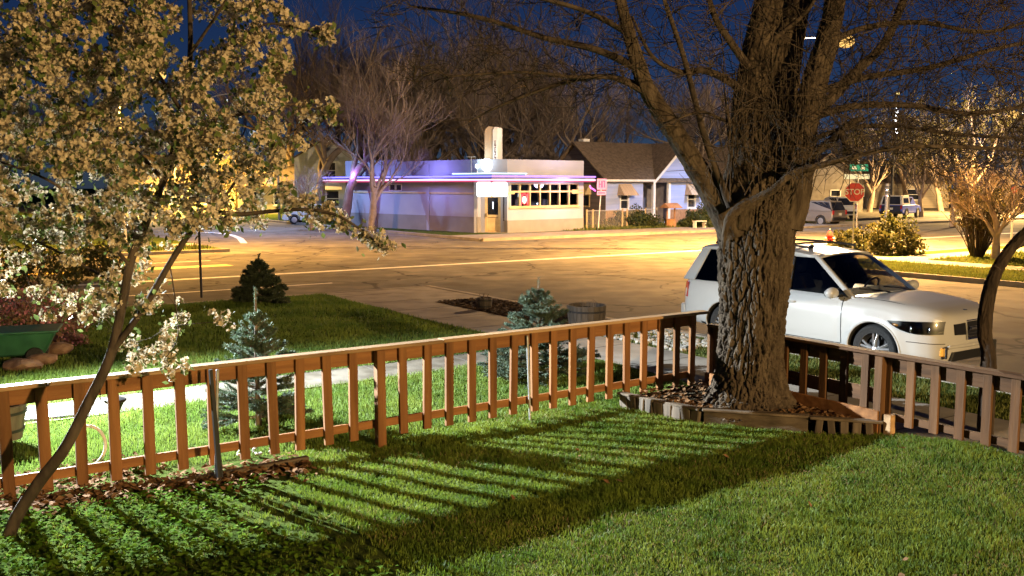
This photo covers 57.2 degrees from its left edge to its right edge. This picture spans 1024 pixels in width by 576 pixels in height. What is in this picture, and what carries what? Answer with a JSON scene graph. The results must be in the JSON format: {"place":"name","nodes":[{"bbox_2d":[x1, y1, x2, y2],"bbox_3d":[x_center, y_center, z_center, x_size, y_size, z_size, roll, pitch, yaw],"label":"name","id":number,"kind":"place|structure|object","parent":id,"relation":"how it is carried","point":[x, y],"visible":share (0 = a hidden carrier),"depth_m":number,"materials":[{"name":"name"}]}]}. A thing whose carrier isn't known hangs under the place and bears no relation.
{"place":"outdoors","nodes":[
{"label":"outdoors","id":0,"kind":"place"},
{"bbox_2d":[4,211,188,249],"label":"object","id":1,"kind":"structure","parent":0,"point":[156,240],"depth_m":45.70,"materials":[{"name":"green plant"}]},
{"bbox_2d":[2,245,220,256],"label":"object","id":2,"kind":"structure","parent":0,"point":[187,249],"depth_m":40.03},
{"bbox_2d":[0,242,213,256],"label":"grass","id":3,"kind":"structure","parent":2,"relation":"on","point":[192,247],"depth_m":39.15,"materials":[{"name":"green plant"}]},
{"bbox_2d":[0,204,477,251],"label":"side road","id":4,"kind":"structure","parent":0,"point":[277,236],"depth_m":49.46,"materials":[{"name":"grey asphalt"}]},
{"bbox_2d":[100,205,480,240],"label":"kerb far side","id":5,"kind":"structure","parent":4,"relation":"on","point":[425,234],"depth_m":52.44,"materials":[{"name":"concrete"}]},
{"bbox_2d":[277,164,332,229],"bbox_3d":[-12.592,-5.630,58.240,3.011,4.055,4.525,4,7,31],"label":"bare tree","id":6,"kind":"object","parent":4,"relation":"on","point":[300,185],"visible":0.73,"depth_m":57.95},
{"bbox_2d":[306,85,434,231],"bbox_3d":[-7.769,-7.663,56.008,6.566,8.624,8.625,2,7,15],"label":"bare tree","id":7,"kind":"object","parent":4,"relation":"on","point":[385,137],"visible":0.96,"depth_m":55.67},
{"bbox_2d":[287,19,456,229],"bbox_3d":[-8.159,-10.249,58.714,8.459,13.270,11.896,-6,9,-45],"label":"bare tree","id":8,"kind":"object","parent":4,"relation":"on","point":[358,170],"visible":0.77,"depth_m":58.45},
{"bbox_2d":[0,292,489,405],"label":"lawn ground","id":9,"kind":"structure","parent":0,"point":[115,366],"depth_m":16.89,"materials":[{"name":"green plant"}]},
{"bbox_2d":[2,358,43,371],"bbox_3d":[-7.182,1.138,13.807,0.608,0.220,0.414,0,6,0],"label":"edging stone","id":10,"kind":"object","parent":9,"relation":"on","point":[18,364],"visible":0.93,"depth_m":13.67,"materials":[{"name":"brown stone"}]},
{"bbox_2d":[0,323,62,357],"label":"garden cart","id":11,"kind":"object","parent":9,"relation":"on","point":[26,341],"visible":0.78,"depth_m":14.14,"materials":[{"name":"green plastic"}]},
{"bbox_2d":[0,274,93,345],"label":"flowering shrub","id":12,"kind":"object","parent":9,"relation":"on","point":[19,315],"visible":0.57,"depth_m":15.71,"materials":[{"name":"plant"}]},
{"bbox_2d":[48,342,73,354],"bbox_3d":[-7.321,0.980,15.113,0.537,0.226,0.371,0,6,0],"label":"edging stone","id":13,"kind":"object","parent":9,"relation":"on","point":[61,348],"visible":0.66,"depth_m":14.99,"materials":[{"name":"brown stone"}]},
{"bbox_2d":[35,288,98,324],"bbox_3d":[-8.648,0.369,18.333,1.112,0.750,1.102,-5,8,-37],"label":"shrub","id":14,"kind":"object","parent":9,"relation":"on","point":[78,304],"visible":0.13,"depth_m":18.23,"materials":[{"name":"plant"}]},
{"bbox_2d":[230,253,290,303],"bbox_3d":[-5.750,-0.191,21.417,1.342,1.227,1.326,-3,7,-24],"label":"spruce","id":15,"kind":"object","parent":9,"relation":"on","point":[257,274],"visible":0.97,"depth_m":21.20,"materials":[{"name":"green plant"}]},
{"bbox_2d":[24,349,548,424],"bbox_3d":[-27.878,3.246,-3.912,69.200,0.167,1.000,-4,8,-34],"label":"sidewalk strip","id":16,"kind":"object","parent":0,"point":[312,379],"depth_m":12.80,"materials":[{"name":"concrete"}]},
{"bbox_2d":[25,408,73,421],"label":"stepping slab","id":17,"kind":"structure","parent":16,"relation":"on","point":[56,414],"depth_m":11.02,"materials":[{"name":"white concrete"}]},
{"bbox_2d":[0,359,686,489],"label":"verge ground","id":18,"kind":"structure","parent":0,"point":[220,429],"depth_m":10.95,"materials":[{"name":"green plant"}]},
{"bbox_2d":[10,404,26,440],"bbox_3d":[-5.349,1.392,9.831,0.520,0.370,0.515,0,6,0],"label":"planter tub","id":19,"kind":"object","parent":18,"relation":"on","point":[17,413],"visible":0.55,"depth_m":9.77,"materials":[{"name":"brown wood"}]},
{"bbox_2d":[200,286,315,429],"bbox_3d":[-2.863,0.772,10.624,1.178,1.608,1.385,0,6,0],"label":"blue spruce","id":20,"kind":"object","parent":18,"relation":"on","point":[255,337],"visible":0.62,"depth_m":10.43,"materials":[{"name":"green plant"}]},
{"bbox_2d":[477,277,600,388],"bbox_3d":[0.373,0.562,13.371,1.790,1.461,1.962,0,6,0],"label":"blue spruce","id":21,"kind":"object","parent":18,"relation":"on","point":[536,310],"visible":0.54,"depth_m":13.10,"materials":[{"name":"green plant"}]},
{"bbox_2d":[95,203,681,234],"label":"sidewalk","id":22,"kind":"structure","parent":0,"point":[272,216],"depth_m":55.63,"materials":[{"name":"grey concrete"}]},
{"bbox_2d":[129,155,238,213],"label":"cream house","id":23,"kind":"structure","parent":22,"relation":"on","point":[233,196],"depth_m":90.10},
{"bbox_2d":[147,48,277,154],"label":"bare tree","id":24,"kind":"object","parent":22,"relation":"on","point":[245,121],"visible":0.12,"depth_m":105.55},
{"bbox_2d":[233,166,294,213],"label":"tan house","id":25,"kind":"structure","parent":22,"relation":"on","point":[269,200],"depth_m":85.96,"materials":[{"name":"beige paint"}]},
{"bbox_2d":[169,0,362,165],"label":"bare tree","id":26,"kind":"object","parent":22,"relation":"on","point":[289,154],"visible":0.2,"depth_m":87.56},
{"bbox_2d":[242,18,353,145],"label":"bare tree","id":27,"kind":"object","parent":22,"relation":"on","point":[306,59],"visible":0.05,"depth_m":97.42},
{"bbox_2d":[290,136,360,207],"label":"white house","id":28,"kind":"structure","parent":22,"relation":"on","point":[309,158],"depth_m":83.58,"materials":[{"name":"beige paint"}]},
{"bbox_2d":[265,45,390,151],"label":"bare tree","id":29,"kind":"object","parent":22,"relation":"on","point":[341,132],"visible":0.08,"depth_m":92.82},
{"bbox_2d":[247,3,429,203],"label":"bare tree","id":30,"kind":"object","parent":22,"relation":"on","point":[325,162],"visible":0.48,"depth_m":80.35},
{"bbox_2d":[291,1,401,159],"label":"bare tree","id":31,"kind":"object","parent":22,"relation":"on","point":[336,55],"visible":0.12,"depth_m":90.52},
{"bbox_2d":[308,0,515,160],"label":"bare tree","id":32,"kind":"object","parent":22,"relation":"on","point":[370,57],"visible":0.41,"depth_m":77.79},
{"bbox_2d":[357,45,488,160],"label":"bare tree","id":33,"kind":"object","parent":22,"relation":"on","point":[436,125],"visible":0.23,"depth_m":77.45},
{"bbox_2d":[387,125,474,160],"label":"bare tree","id":34,"kind":"object","parent":22,"relation":"on","point":[445,154],"visible":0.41,"depth_m":75.96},
{"bbox_2d":[359,31,506,160],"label":"bare tree","id":35,"kind":"object","parent":22,"relation":"on","point":[466,85],"visible":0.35,"depth_m":76.88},
{"bbox_2d":[323,126,595,232],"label":"diner","id":36,"kind":"structure","parent":22,"relation":"on","point":[493,191],"depth_m":54.55,"materials":[{"name":"paint"}]},
{"bbox_2d":[485,194,500,231],"bbox_3d":[-1.080,-4.240,53.122,0.900,2.155,0.160,1,6,10],"label":"door","id":37,"kind":"structure","parent":36,"relation":"in","point":[492,204],"depth_m":53.13,"materials":[{"name":"brown wood"}]},
{"bbox_2d":[509,183,579,208],"bbox_3d":[1.890,-5.320,54.223,5.397,1.410,0.210,-5,8,-39],"label":"window frame","id":38,"kind":"structure","parent":36,"relation":"in","point":[560,195],"depth_m":54.74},
{"bbox_2d":[432,77,560,159],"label":"bare tree","id":39,"kind":"object","parent":22,"relation":"on","point":[460,115],"visible":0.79,"depth_m":74.27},
{"bbox_2d":[586,208,657,227],"bbox_3d":[7.001,-4.422,59.335,6.810,1.200,0.110,-6,9,-42],"label":"chain link fence","id":40,"kind":"object","parent":22,"relation":"on","point":[621,224],"visible":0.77,"depth_m":58.70,"materials":[{"name":"grey"}]},
{"bbox_2d":[600,203,664,227],"bbox_3d":[7.698,-4.653,60.239,4.031,1.600,3.267,0,6,0],"label":"round shrub","id":41,"kind":"object","parent":22,"relation":"on","point":[640,218],"visible":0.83,"depth_m":59.79,"materials":[{"name":"green plant"}]},
{"bbox_2d":[379,287,479,301],"bbox_3d":[-2.045,0.222,23.461,1.450,0.158,2.950,-4,8,-34],"label":"sidewalk corner","id":42,"kind":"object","parent":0,"point":[430,294],"visible":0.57,"depth_m":23.51,"materials":[{"name":"concrete"}]},
{"bbox_2d":[0,382,1023,575],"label":"yard ground","id":43,"kind":"structure","parent":0,"point":[267,485],"depth_m":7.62,"materials":[{"name":"green plant"}]},
{"bbox_2d":[93,455,308,496],"bbox_3d":[-2.788,1.762,8.627,1.972,0.110,0.070,-5,8,-36],"label":"edging timber","id":44,"kind":"object","parent":43,"relation":"on","point":[268,465],"visible":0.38,"depth_m":8.82,"materials":[{"name":"brown wood"}]},
{"bbox_2d":[0,0,405,537],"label":"blossom tree","id":45,"kind":"object","parent":43,"relation":"on","point":[141,56],"visible":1,"depth_m":6.88,"materials":[{"name":"beige plant"}]},
{"bbox_2d":[0,473,411,575],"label":"ground cover","id":46,"kind":"object","parent":43,"relation":"on","point":[55,559],"visible":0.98,"depth_m":6.92,"materials":[{"name":"green plant"}]},
{"bbox_2d":[208,369,223,482],"bbox_3d":[-2.664,1.323,8.466,0.035,1.209,0.108,5,8,36],"label":"fence stake","id":47,"kind":"object","parent":43,"relation":"on","point":[218,462],"visible":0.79,"depth_m":8.45,"materials":[{"name":"grey metal"}]},
{"bbox_2d":[0,310,709,499],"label":"picket fence","id":48,"kind":"object","parent":43,"relation":"on","point":[40,394],"visible":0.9,"depth_m":9.52,"materials":[{"name":"brown wood"}]},
{"bbox_2d":[0,380,985,575],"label":"leaf litter","id":49,"kind":"object","parent":43,"relation":"on","point":[56,497],"visible":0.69,"depth_m":8.44,"materials":[{"name":"brown plant"}]},
{"bbox_2d":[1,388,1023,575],"bbox_3d":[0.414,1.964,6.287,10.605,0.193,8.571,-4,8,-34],"label":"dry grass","id":50,"kind":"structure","parent":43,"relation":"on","point":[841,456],"depth_m":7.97,"materials":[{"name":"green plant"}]},
{"bbox_2d":[617,372,895,436],"bbox_3d":[2.698,1.416,10.820,1.434,0.335,2.858,-5,8,-36],"label":"planter bed","id":51,"kind":"object","parent":43,"relation":"on","point":[853,423],"visible":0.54,"depth_m":10.56,"materials":[{"name":"brown wood"}]},
{"bbox_2d":[335,0,1023,422],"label":"bare tree","id":52,"kind":"object","parent":51,"relation":"in","point":[755,196],"visible":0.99,"depth_m":10.32,"materials":[{"name":"brown plant"}]},
{"bbox_2d":[707,323,1023,452],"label":"picket fence","id":53,"kind":"object","parent":43,"relation":"on","point":[887,364],"visible":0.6,"depth_m":9.93,"materials":[{"name":"brown wood"}]},
{"bbox_2d":[0,219,1023,313],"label":"road","id":54,"kind":"structure","parent":0,"point":[443,276],"depth_m":34.34,"materials":[{"name":"grey asphalt"}]},
{"bbox_2d":[0,237,87,292],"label":"shrub","id":55,"kind":"object","parent":54,"relation":"on","point":[30,267],"visible":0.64,"depth_m":24.46,"materials":[{"name":"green plant"}]},
{"bbox_2d":[60,239,126,277],"bbox_3d":[-12.357,-0.937,27.888,1.992,1.244,1.588,0,6,0],"label":"shrub","id":56,"kind":"object","parent":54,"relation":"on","point":[104,263],"visible":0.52,"depth_m":27.66,"materials":[{"name":"green plant"}]},
{"bbox_2d":[0,248,229,260],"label":"kerb","id":57,"kind":"structure","parent":54,"relation":"on","point":[186,251],"depth_m":38.71,"materials":[{"name":"concrete"}]},
{"bbox_2d":[6,232,1017,288],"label":"road lane line","id":58,"kind":"object","parent":54,"relation":"on","point":[442,264],"depth_m":33.02,"materials":[{"name":"paint"}]},
{"bbox_2d":[481,218,1023,240],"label":"kerb","id":59,"kind":"structure","parent":54,"relation":"on","point":[610,234],"depth_m":52.68,"materials":[{"name":"concrete"}]},
{"bbox_2d":[921,105,1003,226],"bbox_3d":[30.041,-7.924,61.911,5.943,7.888,4.573,-4,7,-30],"label":"budding tree","id":60,"kind":"object","parent":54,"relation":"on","point":[952,215],"visible":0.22,"depth_m":61.70,"materials":[{"name":"brown plant"}]},
{"bbox_2d":[0,0,1023,188],"label":"sky","id":61,"kind":"structure","parent":0,"point":[214,32],"materials":[{"name":"blue"}]},
{"bbox_2d":[1,189,1023,437],"bbox_3d":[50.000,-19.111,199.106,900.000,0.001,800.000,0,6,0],"label":"ground","id":62,"kind":"structure","parent":0,"point":[51,199],"depth_m":219.42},
{"bbox_2d":[437,298,610,324],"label":"mulch ground","id":63,"kind":"structure","parent":0,"point":[472,308],"depth_m":20.62,"materials":[{"name":"brown wood"}]},
{"bbox_2d":[567,299,605,323],"bbox_3d":[1.406,0.497,17.735,0.750,0.552,0.750,0,6,0],"label":"barrel planter","id":64,"kind":"object","parent":63,"relation":"on","point":[581,312],"visible":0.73,"depth_m":17.45,"materials":[{"name":"brown wood"}]},
{"bbox_2d":[604,330,706,351],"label":"verge gravel","id":65,"kind":"structure","parent":0,"point":[669,337],"depth_m":16.38,"materials":[{"name":"grey gravel"}]},
{"bbox_2d":[327,290,1023,457],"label":"sidewalk","id":66,"kind":"structure","parent":0,"point":[439,312],"depth_m":15.36,"materials":[{"name":"concrete"}]},
{"bbox_2d":[449,215,1023,237],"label":"sidewalk","id":67,"kind":"structure","parent":0,"point":[505,235],"depth_m":54.26,"materials":[{"name":"concrete"}]},
{"bbox_2d":[454,272,1023,373],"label":"side road","id":68,"kind":"structure","parent":0,"point":[637,296],"depth_m":24.17,"materials":[{"name":"grey asphalt"}]},
{"bbox_2d":[426,285,1023,396],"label":"kerb","id":69,"kind":"structure","parent":68,"relation":"on","point":[608,318],"depth_m":19.06,"materials":[{"name":"concrete"}]},
{"bbox_2d":[681,238,996,361],"bbox_3d":[5.299,0.174,15.827,2.375,1.872,5.223,-4,8,-34],"label":"parked suv","id":70,"kind":"object","parent":68,"relation":"on","point":[842,295],"visible":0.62,"depth_m":14.59,"materials":[{"name":"white metal"}]},
{"bbox_2d":[872,269,1023,287],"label":"kerb","id":71,"kind":"structure","parent":68,"relation":"on","point":[954,278],"depth_m":27.83,"materials":[{"name":"concrete"}]},
{"bbox_2d":[602,331,1023,423],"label":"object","id":72,"kind":"structure","parent":0,"point":[948,388],"depth_m":12.67,"materials":[{"name":"green plant"}]},
{"bbox_2d":[614,332,1023,422],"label":"grass strip","id":73,"kind":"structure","parent":72,"relation":"on","point":[919,393],"depth_m":12.83,"materials":[{"name":"green plant"}]},
{"bbox_2d":[977,128,1023,434],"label":"bent tree","id":74,"kind":"object","parent":72,"relation":"in","point":[988,356],"visible":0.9,"depth_m":10.20,"materials":[{"name":"brown plant"}]},
{"bbox_2d":[805,200,846,223],"bbox_3d":[20.983,-5.278,65.785,1.866,1.716,4.560,-5,8,-38],"label":"distant suv","id":75,"kind":"object","parent":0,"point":[821,212],"visible":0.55,"depth_m":64.25,"materials":[{"name":"grey metal"}]},
{"bbox_2d":[847,203,1023,219],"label":"parking lot","id":76,"kind":"structure","parent":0,"point":[874,214],"depth_m":84.34,"materials":[{"name":"concrete"}]},
{"bbox_2d":[567,61,650,142],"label":"bare tree","id":77,"kind":"object","parent":76,"relation":"on","point":[627,135],"visible":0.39,"depth_m":96.23,"materials":[{"name":"brown plant"}]},
{"bbox_2d":[605,34,730,156],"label":"bare tree","id":78,"kind":"object","parent":76,"relation":"on","point":[702,151],"visible":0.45,"depth_m":88.79,"materials":[{"name":"brown plant"}]},
{"bbox_2d":[620,55,730,146],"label":"bare tree","id":79,"kind":"object","parent":76,"relation":"on","point":[706,124],"visible":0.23,"depth_m":96.71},
{"bbox_2d":[699,147,727,175],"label":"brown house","id":80,"kind":"structure","parent":76,"relation":"on","point":[721,165],"depth_m":90.07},
{"bbox_2d":[811,153,867,211],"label":"pale house","id":81,"kind":"structure","parent":76,"relation":"on","point":[832,184],"depth_m":91.08,"materials":[{"name":"beige paint"}]},
{"bbox_2d":[846,108,932,211],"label":"budding tree","id":82,"kind":"object","parent":76,"relation":"on","point":[870,204],"visible":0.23,"depth_m":91.59,"materials":[{"name":"brown plant"}]},
{"bbox_2d":[879,195,920,218],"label":"pickup truck","id":83,"kind":"object","parent":76,"relation":"on","point":[904,205],"visible":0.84,"depth_m":73.90,"materials":[{"name":"metal"}]},
{"bbox_2d":[853,160,951,207],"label":"long house","id":84,"kind":"structure","parent":76,"relation":"on","point":[929,200],"depth_m":107.53,"materials":[{"name":"beige"}]},
{"bbox_2d":[872,120,947,216],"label":"budding tree","id":85,"kind":"object","parent":76,"relation":"on","point":[921,194],"visible":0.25,"depth_m":77.15,"materials":[{"name":"brown plant"}]},
{"bbox_2d":[874,90,947,194],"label":"budding tree","id":86,"kind":"object","parent":76,"relation":"on","point":[903,182],"visible":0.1,"depth_m":99.38,"materials":[{"name":"brown plant"}]},
{"bbox_2d":[899,96,980,210],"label":"budding tree","id":87,"kind":"object","parent":76,"relation":"on","point":[938,197],"visible":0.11,"depth_m":94.52,"materials":[{"name":"brown plant"}]},
{"bbox_2d":[905,82,1015,206],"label":"budding tree","id":88,"kind":"object","parent":76,"relation":"on","point":[964,102],"visible":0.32,"depth_m":90.79,"materials":[{"name":"brown plant"}]},
{"bbox_2d":[966,94,1023,208],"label":"budding tree","id":89,"kind":"object","parent":76,"relation":"on","point":[1014,167],"visible":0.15,"depth_m":98.29,"materials":[{"name":"brown plant"}]},
{"bbox_2d":[863,255,1023,270],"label":"sidewalk","id":90,"kind":"structure","parent":0,"point":[976,265],"depth_m":32.79,"materials":[{"name":"concrete"}]},
{"bbox_2d":[845,179,864,248],"bbox_3d":[12.764,-2.597,35.114,0.711,2.900,0.058,2,7,15],"label":"stop sign","id":91,"kind":"object","parent":90,"relation":"on","point":[858,192],"visible":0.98,"depth_m":35.00,"materials":[{"name":"metal"}]},
{"bbox_2d":[865,258,1023,281],"bbox_3d":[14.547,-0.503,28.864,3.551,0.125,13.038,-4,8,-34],"label":"grass","id":92,"kind":"structure","parent":0,"point":[1012,273],"depth_m":29.86,"materials":[{"name":"green plant"}]},
{"bbox_2d":[873,246,1023,256],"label":"sidewalk","id":93,"kind":"structure","parent":0,"point":[949,251],"depth_m":38.28,"materials":[{"name":"grey concrete"}]},
{"bbox_2d":[826,226,881,250],"bbox_3d":[13.862,-1.963,37.940,2.452,1.136,1.887,0,6,0],"label":"bush","id":94,"kind":"object","parent":93,"relation":"on","point":[846,237],"visible":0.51,"depth_m":37.74,"materials":[{"name":"green plant"}]},
{"bbox_2d":[855,210,928,255],"bbox_3d":[14.726,-2.180,37.029,2.738,1.772,2.762,5,8,39],"label":"bush","id":95,"kind":"object","parent":93,"relation":"on","point":[900,237],"visible":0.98,"depth_m":36.49,"materials":[{"name":"green plant"}]},
{"bbox_2d":[895,247,1023,259],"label":"sidewalk","id":96,"kind":"structure","parent":0,"point":[939,255],"depth_m":36.00,"materials":[{"name":"concrete"}]},
{"bbox_2d":[937,253,1023,266],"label":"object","id":97,"kind":"structure","parent":0,"point":[986,259],"depth_m":33.31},
{"bbox_2d":[926,153,1023,258],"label":"bare tree","id":98,"kind":"object","parent":97,"relation":"on","point":[996,232],"visible":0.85,"depth_m":33.00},
{"bbox_2d":[928,250,1023,266],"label":"lawn grass","id":99,"kind":"structure","parent":97,"relation":"on","point":[983,260],"depth_m":33.88,"materials":[{"name":"green plant"}]},
{"bbox_2d":[938,153,1023,257],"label":"willowy shrub","id":100,"kind":"object","parent":97,"relation":"on","point":[979,242],"visible":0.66,"depth_m":34.74,"materials":[{"name":"brown plant"}]},
{"label":"lawn far right ground","id":101,"kind":"structure","parent":0,"visible":0},
{"bbox_2d":[276,0,408,154],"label":"bare tree","id":102,"kind":"object","parent":101,"relation":"on","point":[335,44],"visible":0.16,"depth_m":96.36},
{"bbox_2d":[422,30,560,158],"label":"bare tree","id":103,"kind":"object","parent":101,"relation":"on","point":[507,115],"visible":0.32,"depth_m":82.18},
{"bbox_2d":[417,0,576,157],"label":"bare tree","id":104,"kind":"object","parent":101,"relation":"on","point":[508,87],"visible":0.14,"depth_m":85.65,"materials":[{"name":"brown plant"}]},
{"bbox_2d":[434,27,583,158],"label":"bare tree","id":105,"kind":"object","parent":101,"relation":"on","point":[529,59],"visible":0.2,"depth_m":86.54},
{"bbox_2d":[399,0,619,158],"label":"bare tree","id":106,"kind":"object","parent":101,"relation":"on","point":[532,44],"visible":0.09,"depth_m":90.45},
{"bbox_2d":[480,110,569,159],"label":"bare tree","id":107,"kind":"object","parent":101,"relation":"on","point":[539,138],"visible":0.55,"depth_m":80.55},
{"bbox_2d":[493,80,596,159],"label":"bare tree","id":108,"kind":"object","parent":101,"relation":"on","point":[563,138],"visible":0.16,"depth_m":87.69,"materials":[{"name":"brown plant"}]},
{"bbox_2d":[481,21,636,159],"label":"bare tree","id":109,"kind":"object","parent":101,"relation":"on","point":[571,120],"visible":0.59,"depth_m":79.95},
{"bbox_2d":[558,139,705,224],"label":"blue house","id":110,"kind":"structure","parent":101,"relation":"on","point":[643,175],"depth_m":64.15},
{"bbox_2d":[562,221,812,230],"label":"lawn grass","id":111,"kind":"structure","parent":101,"relation":"on","point":[603,227],"depth_m":58.39,"materials":[{"name":"green plant"}]},
{"bbox_2d":[678,201,713,227],"bbox_3d":[12.277,-4.700,60.249,3.127,1.696,2.937,0,6,0],"label":"round shrub","id":112,"kind":"object","parent":101,"relation":"on","point":[689,218],"visible":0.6,"depth_m":59.83,"materials":[{"name":"green plant"}]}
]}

